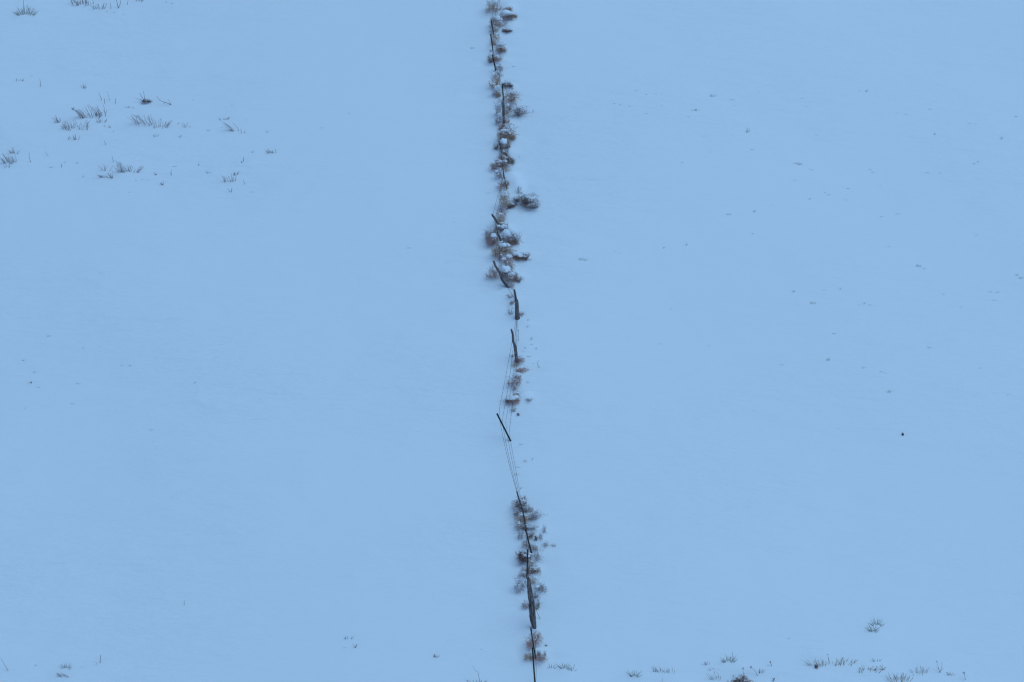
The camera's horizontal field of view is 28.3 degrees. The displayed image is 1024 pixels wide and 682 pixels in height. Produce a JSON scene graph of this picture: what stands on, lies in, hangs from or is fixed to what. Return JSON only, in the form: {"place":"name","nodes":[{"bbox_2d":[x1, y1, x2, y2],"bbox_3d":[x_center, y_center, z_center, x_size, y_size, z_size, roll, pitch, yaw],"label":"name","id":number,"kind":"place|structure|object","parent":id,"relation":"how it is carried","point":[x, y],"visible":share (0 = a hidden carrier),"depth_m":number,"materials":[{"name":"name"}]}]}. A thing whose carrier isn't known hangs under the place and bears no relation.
{"place":"outdoors","nodes":[
{"label":"outdoors","id":0,"kind":"place"},
{"bbox_2d":[0,0,1023,681],"bbox_3d":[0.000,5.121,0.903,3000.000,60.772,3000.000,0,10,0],"label":"snowy hillside","id":1,"kind":"structure","parent":0,"point":[256,436],"depth_m":98.16,"materials":[{"name":"white snow"}]},
{"bbox_2d":[1,153,16,163],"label":"dry grass clump","id":2,"kind":"object","parent":1,"relation":"on","point":[7,159],"visible":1,"depth_m":112.41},
{"bbox_2d":[14,7,36,15],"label":"yucca","id":3,"kind":"object","parent":1,"relation":"on","point":[24,12],"visible":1,"depth_m":126.42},
{"bbox_2d":[61,119,89,129],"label":"dry grass clump","id":4,"kind":"object","parent":1,"relation":"on","point":[64,125],"visible":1,"depth_m":115.02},
{"bbox_2d":[70,0,93,5],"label":"dry grass clump","id":5,"kind":"object","parent":1,"relation":"on","point":[77,2],"visible":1,"depth_m":127.32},
{"bbox_2d":[73,104,101,118],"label":"dry grass clump","id":6,"kind":"object","parent":1,"relation":"on","point":[98,110],"visible":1,"depth_m":115.94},
{"bbox_2d":[113,162,125,172],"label":"dry grass clump","id":7,"kind":"object","parent":1,"relation":"on","point":[121,169],"visible":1,"depth_m":110.86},
{"bbox_2d":[129,113,152,125],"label":"dry grass clump","id":8,"kind":"object","parent":1,"relation":"on","point":[140,119],"visible":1,"depth_m":114.88,"materials":[{"name":"brown plant"}]},
{"bbox_2d":[139,91,151,102],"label":"dead weed","id":9,"kind":"object","parent":1,"relation":"on","point":[144,100],"visible":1,"depth_m":117.13,"materials":[{"name":"brown"}]},
{"bbox_2d":[152,119,171,127],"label":"dry grass clump","id":10,"kind":"object","parent":1,"relation":"on","point":[164,124],"visible":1,"depth_m":114.53,"materials":[{"name":"brown plant"}]},
{"bbox_2d":[482,226,492,239],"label":"sagebrush","id":11,"kind":"object","parent":1,"relation":"on","point":[486,234],"visible":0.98,"depth_m":104.17,"materials":[{"name":"white"}]},
{"bbox_2d":[487,54,495,62],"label":"sagebrush","id":12,"kind":"object","parent":1,"relation":"on","point":[489,58],"visible":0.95,"depth_m":118.71,"materials":[{"name":"white"}]},
{"bbox_2d":[485,232,498,247],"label":"tumbleweed","id":13,"kind":"object","parent":1,"relation":"on","point":[493,239],"visible":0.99,"depth_m":103.78,"materials":[{"name":"white"}]},
{"bbox_2d":[485,264,498,278],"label":"tumbleweed","id":14,"kind":"object","parent":1,"relation":"on","point":[493,269],"visible":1,"depth_m":101.52,"materials":[{"name":"white"}]},
{"bbox_2d":[485,0,501,13],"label":"tumbleweed","id":15,"kind":"object","parent":1,"relation":"on","point":[494,2],"visible":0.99,"depth_m":123.14,"materials":[{"name":"white"}]},
{"bbox_2d":[488,71,500,86],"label":"tumbleweed","id":16,"kind":"object","parent":1,"relation":"on","point":[494,75],"visible":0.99,"depth_m":116.14,"materials":[{"name":"white"}]},
{"bbox_2d":[490,84,500,95],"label":"tumbleweed","id":17,"kind":"object","parent":1,"relation":"on","point":[496,88],"visible":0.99,"depth_m":115.55,"materials":[{"name":"white"}]},
{"bbox_2d":[493,224,499,232],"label":"tumbleweed","id":18,"kind":"object","parent":1,"relation":"on","point":[495,230],"visible":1,"depth_m":104.71,"materials":[{"name":"brown"}]},
{"bbox_2d":[491,53,503,61],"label":"tumbleweed","id":19,"kind":"object","parent":1,"relation":"on","point":[497,57],"visible":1,"depth_m":118.57,"materials":[{"name":"white"}]},
{"bbox_2d":[494,99,501,114],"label":"sagebrush","id":20,"kind":"object","parent":1,"relation":"on","point":[498,105],"visible":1,"depth_m":113.69,"materials":[{"name":"white"}]},
{"bbox_2d":[494,113,501,123],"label":"tumbleweed","id":21,"kind":"object","parent":1,"relation":"on","point":[499,115],"visible":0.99,"depth_m":113.09,"materials":[{"name":"white"}]},
{"bbox_2d":[489,14,507,26],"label":"tumbleweed","id":22,"kind":"object","parent":1,"relation":"on","point":[496,18],"visible":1,"depth_m":121.54,"materials":[{"name":"white"}]},
{"bbox_2d":[494,167,502,179],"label":"tumbleweed","id":23,"kind":"object","parent":1,"relation":"on","point":[498,171],"visible":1,"depth_m":108.82,"materials":[{"name":"white"}]},
{"bbox_2d":[489,157,510,170],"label":"tumbleweed","id":24,"kind":"object","parent":1,"relation":"on","point":[496,164],"visible":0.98,"depth_m":109.58,"materials":[{"name":"white"}]},
{"bbox_2d":[495,63,504,71],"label":"tumbleweed","id":25,"kind":"object","parent":1,"relation":"on","point":[499,66],"visible":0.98,"depth_m":117.67,"materials":[{"name":"white"}]},
{"bbox_2d":[494,178,507,188],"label":"tumbleweed","id":26,"kind":"object","parent":1,"relation":"on","point":[502,182],"visible":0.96,"depth_m":108.04,"materials":[{"name":"white"}]},
{"bbox_2d":[495,212,507,222],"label":"tumbleweed","id":27,"kind":"object","parent":1,"relation":"on","point":[501,218],"visible":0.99,"depth_m":105.34,"materials":[{"name":"white"}]},
{"bbox_2d":[496,46,507,52],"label":"tumbleweed","id":28,"kind":"object","parent":1,"relation":"on","point":[501,49],"visible":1,"depth_m":119.15,"materials":[{"name":"brown"}]},
{"bbox_2d":[498,224,507,229],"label":"tumbleweed","id":29,"kind":"object","parent":1,"relation":"on","point":[502,226],"visible":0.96,"depth_m":104.64,"materials":[{"name":"white"}]},
{"bbox_2d":[491,237,515,257],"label":"tumbleweed","id":30,"kind":"object","parent":1,"relation":"on","point":[504,245],"visible":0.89,"depth_m":102.96,"materials":[{"name":"white"}]},
{"bbox_2d":[498,152,508,164],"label":"tumbleweed","id":31,"kind":"object","parent":1,"relation":"on","point":[503,156],"visible":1,"depth_m":109.95,"materials":[{"name":"brown"}]},
{"bbox_2d":[497,189,510,209],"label":"tumbleweed","id":32,"kind":"object","parent":1,"relation":"on","point":[504,194],"visible":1,"depth_m":106.42,"materials":[{"name":"white"}]},
{"bbox_2d":[499,138,508,150],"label":"tumbleweed","id":33,"kind":"object","parent":1,"relation":"on","point":[503,142],"visible":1,"depth_m":111.02,"materials":[{"name":"white"}]},
{"bbox_2d":[499,148,509,155],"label":"tumbleweed","id":34,"kind":"object","parent":1,"relation":"on","point":[505,151],"visible":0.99,"depth_m":110.54,"materials":[{"name":"white"}]},
{"bbox_2d":[500,265,510,278],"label":"tumbleweed","id":35,"kind":"object","parent":1,"relation":"on","point":[504,268],"visible":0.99,"depth_m":101.46,"materials":[{"name":"white"}]},
{"bbox_2d":[497,227,514,243],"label":"tumbleweed","id":36,"kind":"object","parent":1,"relation":"on","point":[508,233],"visible":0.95,"depth_m":103.70,"materials":[{"name":"white"}]},
{"bbox_2d":[497,123,516,140],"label":"tumbleweed","id":37,"kind":"object","parent":1,"relation":"on","point":[504,131],"visible":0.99,"depth_m":111.72,"materials":[{"name":"white"}]},
{"bbox_2d":[501,81,512,86],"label":"tumbleweed","id":38,"kind":"object","parent":1,"relation":"on","point":[505,83],"visible":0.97,"depth_m":116.17,"materials":[{"name":"brown"}]},
{"bbox_2d":[499,253,515,265],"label":"tumbleweed","id":39,"kind":"object","parent":1,"relation":"on","point":[508,258],"visible":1,"depth_m":102.00,"materials":[{"name":"white"}]},
{"bbox_2d":[504,139,510,148],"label":"tumbleweed","id":40,"kind":"object","parent":1,"relation":"on","point":[506,146],"visible":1,"depth_m":111.21,"materials":[{"name":"brown"}]},
{"bbox_2d":[499,9,517,21],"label":"tumbleweed","id":41,"kind":"object","parent":1,"relation":"on","point":[507,13],"visible":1,"depth_m":122.01,"materials":[{"name":"white"}]},
{"bbox_2d":[505,101,511,115],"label":"tumbleweed","id":42,"kind":"object","parent":1,"relation":"on","point":[507,105],"visible":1,"depth_m":113.65,"materials":[{"name":"white"}]},
{"bbox_2d":[504,155,514,163],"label":"tumbleweed","id":43,"kind":"object","parent":1,"relation":"on","point":[510,159],"visible":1,"depth_m":110.00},
{"bbox_2d":[505,200,515,208],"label":"tumbleweed","id":44,"kind":"object","parent":1,"relation":"on","point":[511,204],"visible":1,"depth_m":106.64,"materials":[{"name":"brown"}]},
{"bbox_2d":[503,87,522,105],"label":"tumbleweed","id":45,"kind":"object","parent":1,"relation":"on","point":[512,94],"visible":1,"depth_m":114.62,"materials":[{"name":"white"}]},
{"bbox_2d":[505,394,520,404],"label":"tumbleweed","id":46,"kind":"object","parent":1,"relation":"on","point":[513,397],"visible":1,"depth_m":93.67,"materials":[{"name":"white"}]},
{"bbox_2d":[490,3,536,681],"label":"wire fence","id":47,"kind":"object","parent":1,"relation":"on","point":[532,615],"visible":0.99,"depth_m":91.72,"materials":[{"name":"metal"}]},
{"bbox_2d":[506,372,521,387],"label":"tumbleweed","id":48,"kind":"object","parent":1,"relation":"on","point":[516,375],"visible":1,"depth_m":94.65,"materials":[{"name":"white"}]},
{"bbox_2d":[504,270,524,283],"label":"tumbleweed","id":49,"kind":"object","parent":1,"relation":"on","point":[511,274],"visible":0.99,"depth_m":101.28,"materials":[{"name":"white"}]},
{"bbox_2d":[511,251,520,259],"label":"tumbleweed","id":50,"kind":"object","parent":1,"relation":"on","point":[514,253],"visible":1,"depth_m":102.83,"materials":[{"name":"white"}]},
{"bbox_2d":[512,232,522,245],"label":"sagebrush","id":51,"kind":"object","parent":1,"relation":"on","point":[516,239],"visible":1,"depth_m":103.88,"materials":[{"name":"white"}]},
{"bbox_2d":[514,520,523,529],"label":"tumbleweed","id":52,"kind":"object","parent":1,"relation":"on","point":[519,523],"visible":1,"depth_m":86.94,"materials":[{"name":"white"}]},
{"bbox_2d":[510,495,528,510],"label":"tumbleweed","id":53,"kind":"object","parent":1,"relation":"on","point":[518,505],"visible":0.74,"depth_m":87.94,"materials":[{"name":"brown"}]},
{"bbox_2d":[515,253,523,259],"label":"tumbleweed","id":54,"kind":"object","parent":1,"relation":"on","point":[519,256],"visible":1,"depth_m":102.74,"materials":[{"name":"white"}]},
{"bbox_2d":[513,574,526,592],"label":"tumbleweed","id":55,"kind":"object","parent":1,"relation":"on","point":[518,581],"visible":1,"depth_m":83.96,"materials":[{"name":"white"}]},
{"bbox_2d":[515,355,524,363],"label":"tumbleweed","id":56,"kind":"object","parent":1,"relation":"on","point":[519,357],"visible":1,"depth_m":96.08,"materials":[{"name":"brown"}]},
{"bbox_2d":[517,528,523,538],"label":"tumbleweed","id":57,"kind":"object","parent":1,"relation":"on","point":[521,532],"visible":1,"depth_m":86.48,"materials":[{"name":"white"}]},
{"bbox_2d":[510,105,533,117],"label":"sagebrush","id":58,"kind":"object","parent":1,"relation":"on","point":[518,110],"visible":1,"depth_m":113.70,"materials":[{"name":"white"}]},
{"bbox_2d":[514,367,531,371],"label":"tumbleweed","id":59,"kind":"object","parent":1,"relation":"on","point":[517,370],"visible":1,"depth_m":95.61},
{"bbox_2d":[514,511,532,523],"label":"tumbleweed","id":60,"kind":"object","parent":1,"relation":"on","point":[520,516],"visible":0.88,"depth_m":87.26,"materials":[{"name":"brown"}]},
{"bbox_2d":[516,550,531,563],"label":"tumbleweed","id":61,"kind":"object","parent":1,"relation":"on","point":[522,554],"visible":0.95,"depth_m":85.39,"materials":[{"name":"brown"}]},
{"bbox_2d":[522,600,528,609],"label":"tumbleweed","id":62,"kind":"object","parent":1,"relation":"on","point":[525,604],"visible":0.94,"depth_m":83.32,"materials":[{"name":"white"}]},
{"bbox_2d":[521,251,530,260],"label":"sagebrush","id":63,"kind":"object","parent":1,"relation":"on","point":[526,256],"visible":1,"depth_m":102.85,"materials":[{"name":"white"}]},
{"bbox_2d":[523,653,531,660],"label":"tumbleweed","id":64,"kind":"object","parent":1,"relation":"on","point":[527,656],"visible":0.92,"depth_m":80.86,"materials":[{"name":"brown plant"}]},
{"bbox_2d":[515,193,540,205],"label":"sagebrush","id":65,"kind":"object","parent":1,"relation":"on","point":[525,197],"visible":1,"depth_m":106.70,"materials":[{"name":"white"}]},
{"bbox_2d":[520,201,541,208],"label":"sagebrush","id":66,"kind":"object","parent":1,"relation":"on","point":[535,205],"visible":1,"depth_m":106.65,"materials":[{"name":"white"}]},
{"bbox_2d":[523,629,542,646],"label":"tumbleweed","id":67,"kind":"object","parent":1,"relation":"on","point":[537,637],"visible":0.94,"depth_m":81.45,"materials":[{"name":"brown"}]},
{"bbox_2d":[525,564,540,575],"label":"tumbleweed","id":68,"kind":"object","parent":1,"relation":"on","point":[535,568],"visible":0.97,"depth_m":84.78,"materials":[{"name":"white"}]},
{"bbox_2d":[529,574,537,582],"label":"tumbleweed","id":69,"kind":"object","parent":1,"relation":"on","point":[535,577],"visible":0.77,"depth_m":84.17,"materials":[{"name":"white"}]},
{"bbox_2d":[530,542,537,550],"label":"tumbleweed","id":70,"kind":"object","parent":1,"relation":"on","point":[535,547],"visible":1,"depth_m":85.94,"materials":[{"name":"white"}]},
{"bbox_2d":[525,509,544,522],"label":"sagebrush","id":71,"kind":"object","parent":1,"relation":"on","point":[536,513],"visible":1,"depth_m":87.40,"materials":[{"name":"white"}]},
{"bbox_2d":[531,547,543,562],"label":"sagebrush","id":72,"kind":"object","parent":1,"relation":"on","point":[538,555],"visible":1,"depth_m":85.50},
{"bbox_2d":[535,599,539,609],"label":"tumbleweed","id":73,"kind":"object","parent":1,"relation":"on","point":[537,604],"visible":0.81,"depth_m":83.34,"materials":[{"name":"brown plant"}]},
{"bbox_2d":[533,581,546,591],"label":"tumbleweed","id":74,"kind":"object","parent":1,"relation":"on","point":[539,585],"visible":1,"depth_m":83.86,"materials":[{"name":"white"}]},
{"bbox_2d":[532,652,547,661],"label":"tumbleweed","id":75,"kind":"object","parent":1,"relation":"on","point":[540,658],"visible":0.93,"depth_m":80.78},
{"bbox_2d":[721,654,737,662],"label":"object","id":76,"kind":"object","parent":1,"relation":"on","point":[728,660],"visible":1,"depth_m":80.85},
{"bbox_2d":[727,675,753,681],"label":"sagebrush","id":77,"kind":"object","parent":1,"relation":"on","point":[742,679],"visible":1,"depth_m":79.65,"materials":[{"name":"white"}]},
{"bbox_2d":[828,657,854,665],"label":"dry grass clump","id":78,"kind":"object","parent":1,"relation":"on","point":[841,661],"visible":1,"depth_m":81.02,"materials":[{"name":"plant"}]},
{"bbox_2d":[859,665,883,672],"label":"dry grass clump","id":79,"kind":"object","parent":1,"relation":"on","point":[870,669],"visible":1,"depth_m":80.88,"materials":[{"name":"plant"}]},
{"bbox_2d":[865,624,880,631],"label":"yucca","id":80,"kind":"object","parent":1,"relation":"on","point":[874,629],"visible":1,"depth_m":82.63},
{"bbox_2d":[885,673,912,681],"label":"dry grass clump","id":81,"kind":"object","parent":1,"relation":"on","point":[900,677],"visible":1,"depth_m":80.53,"materials":[{"name":"plant"}]}
]}

